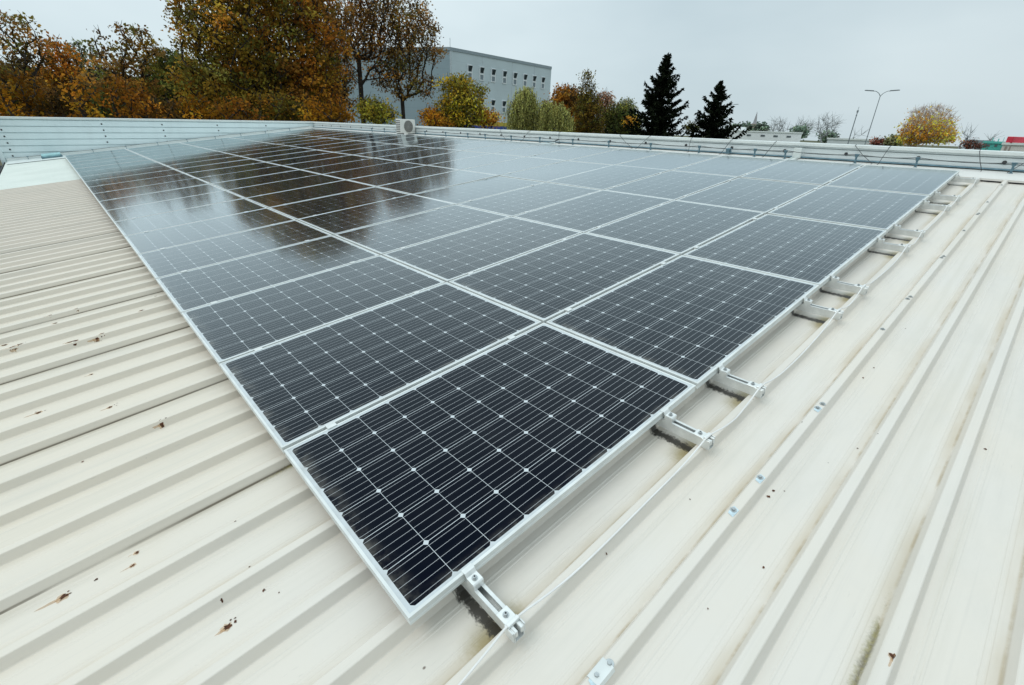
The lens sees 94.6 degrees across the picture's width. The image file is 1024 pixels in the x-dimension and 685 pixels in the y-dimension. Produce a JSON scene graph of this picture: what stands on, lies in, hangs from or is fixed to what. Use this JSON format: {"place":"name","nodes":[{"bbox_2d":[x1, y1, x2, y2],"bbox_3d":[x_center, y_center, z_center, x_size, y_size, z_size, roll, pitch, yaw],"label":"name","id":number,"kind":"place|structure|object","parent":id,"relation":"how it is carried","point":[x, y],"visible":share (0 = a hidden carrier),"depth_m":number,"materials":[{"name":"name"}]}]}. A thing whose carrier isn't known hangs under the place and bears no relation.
{"place":"outdoors","nodes":[
{"label":"outdoors","id":0,"kind":"place"},
{"bbox_2d":[0,113,960,165],"bbox_3d":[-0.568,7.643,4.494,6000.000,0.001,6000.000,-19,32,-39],"label":"ground","id":1,"kind":"structure","parent":0,"point":[926,146],"depth_m":1445.66,"materials":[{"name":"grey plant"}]},
{"bbox_2d":[0,69,60,116],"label":"tree","id":2,"kind":"object","parent":1,"relation":"on","point":[20,92],"visible":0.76,"depth_m":19.49,"materials":[{"name":"orange plant"}]},
{"bbox_2d":[0,9,63,116],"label":"oak tree","id":3,"kind":"object","parent":1,"relation":"on","point":[26,61],"visible":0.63,"depth_m":28.04,"materials":[{"name":"brown plant"}]},
{"bbox_2d":[6,80,98,117],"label":"tree","id":4,"kind":"object","parent":1,"relation":"on","point":[56,107],"visible":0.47,"depth_m":22.18,"materials":[{"name":"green plant"}]},
{"bbox_2d":[17,31,94,114],"bbox_3d":[-31.051,-14.268,33.741,4.923,13.588,3.395,-19,32,-39],"label":"maple tree","id":5,"kind":"object","parent":1,"relation":"on","point":[62,60],"visible":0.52,"depth_m":31.67,"materials":[{"name":"orange plant"}]},
{"bbox_2d":[48,38,102,117],"bbox_3d":[-32.525,-16.008,37.188,3.521,13.803,3.275,-19,32,-39],"label":"oak tree","id":6,"kind":"object","parent":1,"relation":"on","point":[77,43],"visible":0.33,"depth_m":35.07,"materials":[{"name":"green plant"}]},
{"bbox_2d":[51,71,111,117],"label":"tree","id":7,"kind":"object","parent":1,"relation":"on","point":[82,102],"visible":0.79,"depth_m":20.75,"materials":[{"name":"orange plant"}]},
{"bbox_2d":[77,83,129,117],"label":"tree","id":8,"kind":"object","parent":1,"relation":"on","point":[104,109],"visible":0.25,"depth_m":23.93,"materials":[{"name":"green plant"}]},
{"bbox_2d":[68,21,168,116],"bbox_3d":[-24.773,-13.174,31.410,5.476,13.955,4.695,-19,32,-39],"label":"oak tree","id":9,"kind":"object","parent":1,"relation":"on","point":[120,65],"visible":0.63,"depth_m":29.30,"materials":[{"name":"brown plant"}]},
{"bbox_2d":[96,73,173,118],"bbox_3d":[-18.093,-7.785,24.210,2.795,10.563,2.434,-10,27,-24],"label":"tree","id":10,"kind":"object","parent":1,"relation":"on","point":[138,98],"visible":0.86,"depth_m":22.21,"materials":[{"name":"orange plant"}]},
{"bbox_2d":[127,89,183,118],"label":"tree","id":11,"kind":"object","parent":1,"relation":"on","point":[170,107],"visible":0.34,"depth_m":25.29,"materials":[{"name":"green plant"}]},
{"bbox_2d":[132,46,203,118],"bbox_3d":[-27.133,-16.509,38.995,6.363,13.585,5.488,-19,32,-39],"label":"hornbeam tree","id":12,"kind":"object","parent":1,"relation":"on","point":[167,61],"visible":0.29,"depth_m":35.92,"materials":[{"name":"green plant"}]},
{"bbox_2d":[169,91,226,119],"bbox_3d":[-15.799,-7.965,25.516,2.267,9.965,2.340,5,25,7],"label":"bush","id":13,"kind":"object","parent":1,"relation":"on","point":[187,106],"visible":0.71,"depth_m":23.65,"materials":[{"name":"orange plant"}]},
{"bbox_2d":[204,93,271,120],"bbox_3d":[-14.003,-7.892,25.591,3.110,9.894,2.060,1,24,-3],"label":"bush","id":14,"kind":"object","parent":1,"relation":"on","point":[237,104],"visible":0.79,"depth_m":23.75,"materials":[{"name":"orange plant"}]},
{"bbox_2d":[327,47,551,129],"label":"office block","id":15,"kind":"structure","parent":1,"relation":"on","point":[504,77],"depth_m":70.30,"materials":[{"name":"grey concrete"}]},
{"bbox_2d":[0,116,1023,684],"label":"warehouse","id":16,"kind":"structure","parent":1,"relation":"on","point":[840,502],"depth_m":1.89,"materials":[{"name":"metal"}]},
{"bbox_2d":[74,156,525,642],"bbox_3d":[-7.287,-2.687,8.554,0.052,0.088,21.659,-26,36,-35],"label":"mounting rail","id":17,"kind":"object","parent":16,"relation":"on","point":[492,605],"visible":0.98,"depth_m":1.48,"materials":[{"name":"metal"}]},
{"bbox_2d":[77,162,164,176],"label":"solar panel","id":18,"kind":"object","parent":17,"relation":"on","point":[116,169],"visible":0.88,"depth_m":11.34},
{"bbox_2d":[80,166,172,181],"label":"solar panel","id":19,"kind":"object","parent":17,"relation":"on","point":[121,174],"visible":0.86,"depth_m":10.64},
{"bbox_2d":[93,178,208,200],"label":"solar panel","id":20,"kind":"object","parent":17,"relation":"on","point":[142,190],"visible":0.9,"depth_m":8.51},
{"bbox_2d":[98,184,223,211],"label":"solar panel","id":21,"kind":"object","parent":17,"relation":"attached to","point":[117,203],"visible":0.86,"depth_m":7.80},
{"bbox_2d":[106,190,243,223],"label":"solar panel","id":22,"kind":"object","parent":17,"relation":"on","point":[141,210],"visible":0.89,"depth_m":7.08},
{"bbox_2d":[114,198,265,237],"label":"solar panel","id":23,"kind":"object","parent":17,"relation":"on","point":[166,220],"visible":0.89,"depth_m":6.38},
{"bbox_2d":[181,255,444,367],"bbox_3d":[-1.488,-0.336,3.630,1.650,0.035,1.045,-26,36,-35],"label":"solar panel","id":24,"kind":"object","parent":17,"relation":"attached to","point":[232,328],"visible":0.87,"depth_m":3.51,"materials":[{"name":"glass"}]},
{"bbox_2d":[219,282,540,453],"bbox_3d":[-0.769,0.011,2.925,1.650,0.037,1.045,-26,36,-35],"label":"solar panel","id":25,"kind":"object","parent":17,"relation":"on","point":[292,391],"visible":0.92,"depth_m":2.77,"materials":[{"name":"glass"}]},
{"bbox_2d":[284,323,695,624],"bbox_3d":[-0.049,0.359,2.220,1.650,0.035,1.045,-26,36,-35],"label":"solar panel","id":26,"kind":"object","parent":17,"relation":"on","point":[426,492],"visible":1,"depth_m":2.02,"materials":[{"name":"glass"}]},
{"bbox_2d":[119,151,714,450],"bbox_3d":[-6.441,-3.108,9.209,0.052,0.088,21.659,-26,36,-35],"label":"mounting rail","id":27,"kind":"object","parent":16,"relation":"on","point":[668,421],"visible":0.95,"depth_m":2.14,"materials":[{"name":"metal"}]},
{"bbox_2d":[84,169,182,186],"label":"solar panel","id":28,"kind":"object","parent":27,"relation":"attached to","point":[128,178],"visible":0.89,"depth_m":9.94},
{"bbox_2d":[88,173,193,195],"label":"solar panel","id":29,"kind":"object","parent":27,"relation":"attached to","point":[130,184],"visible":0.87,"depth_m":9.23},
{"bbox_2d":[124,208,294,256],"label":"solar panel","id":30,"kind":"object","parent":27,"relation":"attached to","point":[153,240],"visible":0.89,"depth_m":5.66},
{"bbox_2d":[138,220,331,280],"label":"solar panel","id":31,"kind":"object","parent":27,"relation":"attached to","point":[180,258],"visible":0.87,"depth_m":4.95,"materials":[{"name":"glass"}]},
{"bbox_2d":[156,235,378,314],"bbox_3d":[-2.208,-0.681,4.337,1.650,0.035,1.045,-26,36,-35],"label":"solar panel","id":32,"kind":"object","parent":27,"relation":"attached to","point":[195,288],"visible":0.87,"depth_m":4.24,"materials":[{"name":"glass"}]},
{"bbox_2d":[137,149,766,398],"bbox_3d":[-6.058,-3.298,9.506,0.052,0.088,21.659,-26,36,-35],"label":"mounting rail","id":33,"kind":"object","parent":16,"relation":"on","point":[723,375],"visible":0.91,"depth_m":2.43,"materials":[{"name":"metal"}]},
{"bbox_2d":[159,153,235,165],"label":"solar panel","id":34,"kind":"object","parent":33,"relation":"on","point":[187,160],"visible":0.76,"depth_m":12.29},
{"bbox_2d":[167,156,249,168],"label":"solar panel","id":35,"kind":"object","parent":33,"relation":"on","point":[206,162],"visible":0.73,"depth_m":11.59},
{"bbox_2d":[185,162,280,177],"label":"solar panel","id":36,"kind":"object","parent":33,"relation":"on","point":[207,173],"visible":0.64,"depth_m":10.19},
{"bbox_2d":[197,165,298,183],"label":"solar panel","id":37,"kind":"object","parent":33,"relation":"on","point":[243,174],"visible":0.69,"depth_m":9.46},
{"bbox_2d":[211,170,318,190],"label":"solar panel","id":38,"kind":"object","parent":33,"relation":"on","point":[250,181],"visible":0.74,"depth_m":8.76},
{"bbox_2d":[227,174,344,198],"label":"solar panel","id":39,"kind":"object","parent":33,"relation":"on","point":[273,187],"visible":0.76,"depth_m":8.05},
{"bbox_2d":[246,180,374,207],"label":"solar panel","id":40,"kind":"object","parent":33,"relation":"on","point":[300,194],"visible":0.77,"depth_m":7.33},
{"bbox_2d":[298,194,454,235],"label":"solar panel","id":41,"kind":"object","parent":33,"relation":"attached to","point":[333,223],"visible":0.77,"depth_m":5.91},
{"bbox_2d":[382,217,581,282],"bbox_3d":[-0.260,-0.948,4.582,1.650,0.036,1.045,-27,36,-35],"label":"solar panel","id":42,"kind":"object","parent":33,"relation":"on","point":[448,258],"visible":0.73,"depth_m":4.48,"materials":[{"name":"glass"}]},
{"bbox_2d":[449,233,679,323],"bbox_3d":[0.460,-0.601,3.877,1.650,0.037,1.045,-27,36,-35],"label":"solar panel","id":43,"kind":"object","parent":33,"relation":"on","point":[545,284],"visible":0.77,"depth_m":3.76,"materials":[{"name":"glass"}]},
{"bbox_2d":[546,255,818,388],"bbox_3d":[1.179,-0.251,3.173,1.650,0.036,1.045,-26,36,-35],"label":"solar panel","id":44,"kind":"object","parent":33,"relation":"on","point":[694,321],"visible":0.9,"depth_m":3.03,"materials":[{"name":"glass"}]},
{"bbox_2d":[190,148,843,319],"bbox_3d":[-5.212,-3.719,10.161,0.052,0.088,21.659,-26,36,-35],"label":"mounting rail","id":45,"kind":"object","parent":16,"relation":"on","point":[806,305],"visible":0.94,"depth_m":3.09,"materials":[{"name":"metal"}]},
{"bbox_2d":[175,159,262,172],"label":"solar panel","id":46,"kind":"object","parent":45,"relation":"attached to","point":[216,166],"visible":0.77,"depth_m":10.87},
{"bbox_2d":[269,187,409,220],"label":"solar panel","id":47,"kind":"object","parent":45,"relation":"attached to","point":[311,207],"visible":0.69,"depth_m":6.63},
{"bbox_2d":[334,205,509,255],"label":"solar panel","id":48,"kind":"object","parent":45,"relation":"attached to","point":[392,235],"visible":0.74,"depth_m":5.20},
{"bbox_2d":[248,154,868,294],"bbox_3d":[-4.830,-3.909,10.458,0.052,0.088,21.659,-26,36,-35],"label":"mounting rail","id":49,"kind":"object","parent":16,"relation":"on","point":[834,282],"visible":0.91,"depth_m":3.39,"materials":[{"name":"metal"}]},
{"bbox_2d":[254,150,331,161],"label":"solar panel","id":50,"kind":"object","parent":49,"relation":"attached to","point":[289,156],"visible":0.76,"depth_m":11.83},
{"bbox_2d":[267,152,348,164],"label":"solar panel","id":51,"kind":"object","parent":49,"relation":"on","point":[306,158],"visible":0.79,"depth_m":11.13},
{"bbox_2d":[301,158,395,173],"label":"solar panel","id":52,"kind":"object","parent":49,"relation":"on","point":[325,169],"visible":0.68,"depth_m":9.72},
{"bbox_2d":[323,161,424,179],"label":"solar panel","id":53,"kind":"object","parent":49,"relation":"attached to","point":[370,170],"visible":0.72,"depth_m":9.01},
{"bbox_2d":[348,165,457,186],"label":"solar panel","id":54,"kind":"object","parent":49,"relation":"attached to","point":[375,180],"visible":0.74,"depth_m":8.30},
{"bbox_2d":[377,170,497,194],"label":"solar panel","id":55,"kind":"object","parent":49,"relation":"attached to","point":[433,182],"visible":0.81,"depth_m":7.57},
{"bbox_2d":[414,176,544,204],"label":"solar panel","id":56,"kind":"object","parent":49,"relation":"on","point":[465,192],"visible":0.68,"depth_m":6.88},
{"bbox_2d":[457,182,600,216],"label":"solar panel","id":57,"kind":"object","parent":49,"relation":"attached to","point":[523,200],"visible":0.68,"depth_m":6.17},
{"bbox_2d":[513,190,672,232],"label":"solar panel","id":58,"kind":"object","parent":49,"relation":"on","point":[586,213],"visible":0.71,"depth_m":5.45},
{"bbox_2d":[585,200,764,255],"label":"solar panel","id":59,"kind":"object","parent":49,"relation":"on","point":[679,227],"visible":0.79,"depth_m":4.73,"materials":[{"name":"glass"}]},
{"bbox_2d":[683,214,886,288],"bbox_3d":[2.408,-0.859,4.126,1.650,0.035,1.045,-26,36,-35],"label":"solar panel","id":60,"kind":"object","parent":49,"relation":"on","point":[811,251],"visible":0.88,"depth_m":4.01,"materials":[{"name":"glass"}]},
{"bbox_2d":[255,143,910,252],"bbox_3d":[-3.983,-4.329,11.113,0.052,0.088,21.659,-26,36,-35],"label":"mounting rail","id":61,"kind":"object","parent":16,"relation":"on","point":[880,243],"visible":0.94,"depth_m":4.04,"materials":[{"name":"metal"}]},
{"bbox_2d":[241,148,313,158],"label":"solar panel","id":62,"kind":"object","parent":61,"relation":"attached to","point":[272,153],"visible":0.78,"depth_m":12.54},
{"bbox_2d":[282,155,369,169],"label":"solar panel","id":63,"kind":"object","parent":61,"relation":"attached to","point":[322,162],"visible":0.71,"depth_m":10.43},
{"bbox_2d":[271,141,925,237],"bbox_3d":[-3.601,-4.519,11.410,0.052,0.087,21.659,-26,36,-35],"label":"mounting rail","id":64,"kind":"object","parent":16,"relation":"on","point":[897,229],"visible":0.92,"depth_m":4.34,"materials":[{"name":"metal"}]},
{"bbox_2d":[376,148,461,160],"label":"solar panel","id":65,"kind":"object","parent":64,"relation":"on","point":[417,154],"visible":0.79,"depth_m":10.66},
{"bbox_2d":[401,151,491,164],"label":"solar panel","id":66,"kind":"object","parent":64,"relation":"on","point":[440,158],"visible":0.72,"depth_m":9.98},
{"bbox_2d":[429,153,523,169],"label":"solar panel","id":67,"kind":"object","parent":64,"relation":"attached to","point":[475,161],"visible":0.73,"depth_m":9.25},
{"bbox_2d":[500,161,610,181],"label":"solar panel","id":68,"kind":"object","parent":64,"relation":"on","point":[550,172],"visible":0.78,"depth_m":7.83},
{"bbox_2d":[547,165,669,189],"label":"solar panel","id":69,"kind":"object","parent":64,"relation":"on","point":[605,178],"visible":0.78,"depth_m":7.11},
{"bbox_2d":[606,171,737,199],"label":"solar panel","id":70,"kind":"object","parent":64,"relation":"on","point":[673,185],"visible":0.74,"depth_m":6.42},
{"bbox_2d":[677,178,821,214],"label":"solar panel","id":71,"kind":"object","parent":64,"relation":"on","point":[764,196],"visible":0.74,"depth_m":5.70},
{"bbox_2d":[305,137,951,210],"bbox_3d":[-2.755,-4.940,12.065,0.052,0.088,21.659,-26,36,-35],"label":"mounting rail","id":72,"kind":"object","parent":16,"relation":"on","point":[925,205],"visible":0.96,"depth_m":5.00,"materials":[{"name":"metal"}]},
{"bbox_2d":[335,144,408,154],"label":"solar panel","id":73,"kind":"object","parent":72,"relation":"attached to","point":[371,149],"visible":0.77,"depth_m":12.08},
{"bbox_2d":[355,146,431,157],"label":"solar panel","id":74,"kind":"object","parent":72,"relation":"attached to","point":[375,154],"visible":0.71,"depth_m":11.38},
{"bbox_2d":[462,157,565,175],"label":"solar panel","id":75,"kind":"object","parent":72,"relation":"on","point":[511,166],"visible":0.77,"depth_m":8.54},
{"bbox_2d":[768,185,928,232],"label":"solar panel","id":76,"kind":"object","parent":72,"relation":"attached to","point":[880,210],"visible":0.91,"depth_m":4.97,"materials":[{"name":"glass"}]},
{"bbox_2d":[298,133,961,201],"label":"mounting rail","id":77,"kind":"object","parent":16,"relation":"on","point":[937,195],"visible":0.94,"depth_m":5.29,"materials":[{"name":"metal"}]},
{"bbox_2d":[439,140,514,150],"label":"solar panel","id":78,"kind":"object","parent":77,"relation":"on","point":[473,145],"visible":0.78,"depth_m":11.63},
{"bbox_2d":[463,142,542,152],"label":"solar panel","id":79,"kind":"object","parent":77,"relation":"on","point":[503,147],"visible":0.76,"depth_m":10.91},
{"bbox_2d":[529,146,620,160],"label":"solar panel","id":80,"kind":"object","parent":77,"relation":"on","point":[574,152],"visible":0.68,"depth_m":9.51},
{"bbox_2d":[672,155,785,177],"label":"solar panel","id":81,"kind":"object","parent":77,"relation":"on","point":[737,166],"visible":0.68,"depth_m":7.37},
{"bbox_2d":[740,159,863,185],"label":"solar panel","id":82,"kind":"object","parent":77,"relation":"on","point":[808,172],"visible":0.78,"depth_m":6.64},
{"bbox_2d":[825,165,959,197],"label":"solar panel","id":83,"kind":"object","parent":77,"relation":"on","point":[920,181],"visible":0.87,"depth_m":5.95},
{"bbox_2d":[316,129,978,182],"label":"mounting rail","id":84,"kind":"object","parent":16,"relation":"on","point":[957,178],"visible":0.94,"depth_m":5.95,"materials":[{"name":"metal"}]},
{"bbox_2d":[415,138,483,147],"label":"solar panel","id":85,"kind":"object","parent":84,"relation":"attached to","point":[448,143],"visible":0.73,"depth_m":12.34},
{"bbox_2d":[493,144,578,156],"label":"solar panel","id":86,"kind":"object","parent":84,"relation":"attached to","point":[535,150],"visible":0.73,"depth_m":10.20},
{"bbox_2d":[568,149,666,164],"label":"solar panel","id":87,"kind":"object","parent":84,"relation":"on","point":[618,156],"visible":0.77,"depth_m":8.79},
{"bbox_2d":[617,152,721,170],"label":"solar panel","id":88,"kind":"object","parent":84,"relation":"attached to","point":[670,161],"visible":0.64,"depth_m":8.09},
{"bbox_2d":[458,176,981,684],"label":"wire","id":89,"kind":"object","parent":16,"relation":"on","point":[672,476],"visible":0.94,"depth_m":1.84,"materials":[{"name":"metal"}]},
{"bbox_2d":[1008,162,1017,173],"bbox_3d":[6.540,-2.279,6.171,0.060,0.138,0.060,-26,36,-35],"label":"wire holder","id":90,"kind":"object","parent":16,"relation":"on","point":[1014,164],"visible":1,"depth_m":6.16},
{"bbox_2d":[322,125,1023,163],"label":"lightning wire","id":91,"kind":"object","parent":90,"relation":"attached to","point":[720,148],"visible":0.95,"depth_m":8.53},
{"bbox_2d":[540,83,594,132],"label":"beech tree","id":92,"kind":"object","parent":1,"relation":"on","point":[567,97],"visible":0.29,"depth_m":53.89,"materials":[{"name":"orange plant"}]},
{"bbox_2d":[600,101,644,134],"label":"bush","id":93,"kind":"object","parent":1,"relation":"on","point":[611,120],"visible":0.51,"depth_m":47.28,"materials":[{"name":"green plant"}]},
{"bbox_2d":[604,52,698,137],"bbox_3d":[11.113,-14.923,37.821,9.483,14.272,9.676,-19,32,-39],"label":"spruce tree","id":94,"kind":"object","parent":1,"relation":"on","point":[659,114],"visible":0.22,"depth_m":35.57,"materials":[{"name":"green plant"}]},
{"bbox_2d":[687,80,752,138],"bbox_3d":[15.210,-13.773,37.640,9.500,12.607,8.075,-19,32,-39],"label":"spruce tree","id":95,"kind":"object","parent":1,"relation":"on","point":[711,123],"visible":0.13,"depth_m":35.81,"materials":[{"name":"green plant"}]},
{"bbox_2d":[730,127,802,141],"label":"warehouse shed","id":96,"kind":"structure","parent":1,"relation":"on","point":[774,136],"depth_m":122.79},
{"bbox_2d":[893,101,963,147],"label":"yellow tree","id":97,"kind":"object","parent":1,"relation":"on","point":[928,129],"visible":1,"depth_m":49.12,"materials":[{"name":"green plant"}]},
{"bbox_2d":[0,0,1023,146],"label":"sky","id":98,"kind":"structure","parent":0,"point":[791,60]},
{"bbox_2d":[571,69,605,133],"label":"larch tree","id":99,"kind":"object","parent":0,"point":[587,122],"visible":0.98,"depth_m":45.73,"materials":[{"name":"green plant"}]},
{"label":"yard","id":100,"kind":"structure","parent":0,"visible":0},
{"bbox_2d":[159,0,352,119],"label":"oak tree","id":101,"kind":"object","parent":100,"relation":"on","point":[257,55],"visible":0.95,"depth_m":28.23,"materials":[{"name":"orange plant"}]},
{"bbox_2d":[247,87,317,120],"bbox_3d":[-13.123,-9.768,28.977,4.272,10.565,2.913,-7,26,-20],"label":"bush","id":102,"kind":"object","parent":100,"relation":"on","point":[279,112],"visible":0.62,"depth_m":26.70,"materials":[{"name":"orange plant"}]},
{"bbox_2d":[290,94,359,122],"bbox_3d":[-10.431,-9.016,28.039,3.375,10.153,3.212,11,26,19],"label":"bush","id":103,"kind":"object","parent":100,"relation":"on","point":[320,114],"visible":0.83,"depth_m":25.85,"materials":[{"name":"orange plant"}]},
{"bbox_2d":[293,0,365,121],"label":"maple tree","id":104,"kind":"object","parent":100,"relation":"on","point":[345,93],"visible":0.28,"depth_m":34.78,"materials":[{"name":"brown plant"}]},
{"bbox_2d":[330,0,408,123],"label":"ash tree","id":105,"kind":"object","parent":100,"relation":"on","point":[373,22],"visible":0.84,"depth_m":37.59,"materials":[{"name":"brown plant"}]},
{"bbox_2d":[350,92,401,124],"bbox_3d":[-10.030,-13.228,36.466,3.511,10.871,3.340,11,26,18],"label":"bush","id":106,"kind":"object","parent":100,"relation":"on","point":[374,112],"visible":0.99,"depth_m":34.38,"materials":[{"name":"green plant"}]},
{"bbox_2d":[376,0,448,118],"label":"ash tree","id":107,"kind":"object","parent":100,"relation":"on","point":[409,41],"visible":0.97,"depth_m":38.38,"materials":[{"name":"brown plant"}]},
{"bbox_2d":[415,103,456,126],"bbox_3d":[-6.133,-13.691,38.413,3.140,10.368,2.918,11,26,19],"label":"bush","id":108,"kind":"object","parent":100,"relation":"on","point":[431,118],"visible":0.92,"depth_m":36.29,"materials":[{"name":"orange plant"}]},
{"bbox_2d":[427,71,490,128],"bbox_3d":[-4.230,-15.141,39.016,4.646,12.636,3.966,13,26,22],"label":"locust tree","id":109,"kind":"object","parent":100,"relation":"on","point":[459,104],"visible":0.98,"depth_m":36.75,"materials":[{"name":"yellow plant"}]},
{"bbox_2d":[473,105,505,128],"bbox_3d":[-2.096,-14.671,40.540,3.143,10.666,2.911,-6,26,-18],"label":"bush","id":110,"kind":"object","parent":100,"relation":"on","point":[494,117],"visible":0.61,"depth_m":38.40,"materials":[{"name":"orange plant"}]},
{"bbox_2d":[503,86,541,130],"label":"willow tree","id":111,"kind":"object","parent":100,"relation":"on","point":[523,106],"visible":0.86,"depth_m":42.51,"materials":[{"name":"green plant"}]},
{"bbox_2d":[533,99,575,132],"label":"willow tree","id":112,"kind":"object","parent":100,"relation":"on","point":[547,114],"visible":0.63,"depth_m":41.56,"materials":[{"name":"green plant"}]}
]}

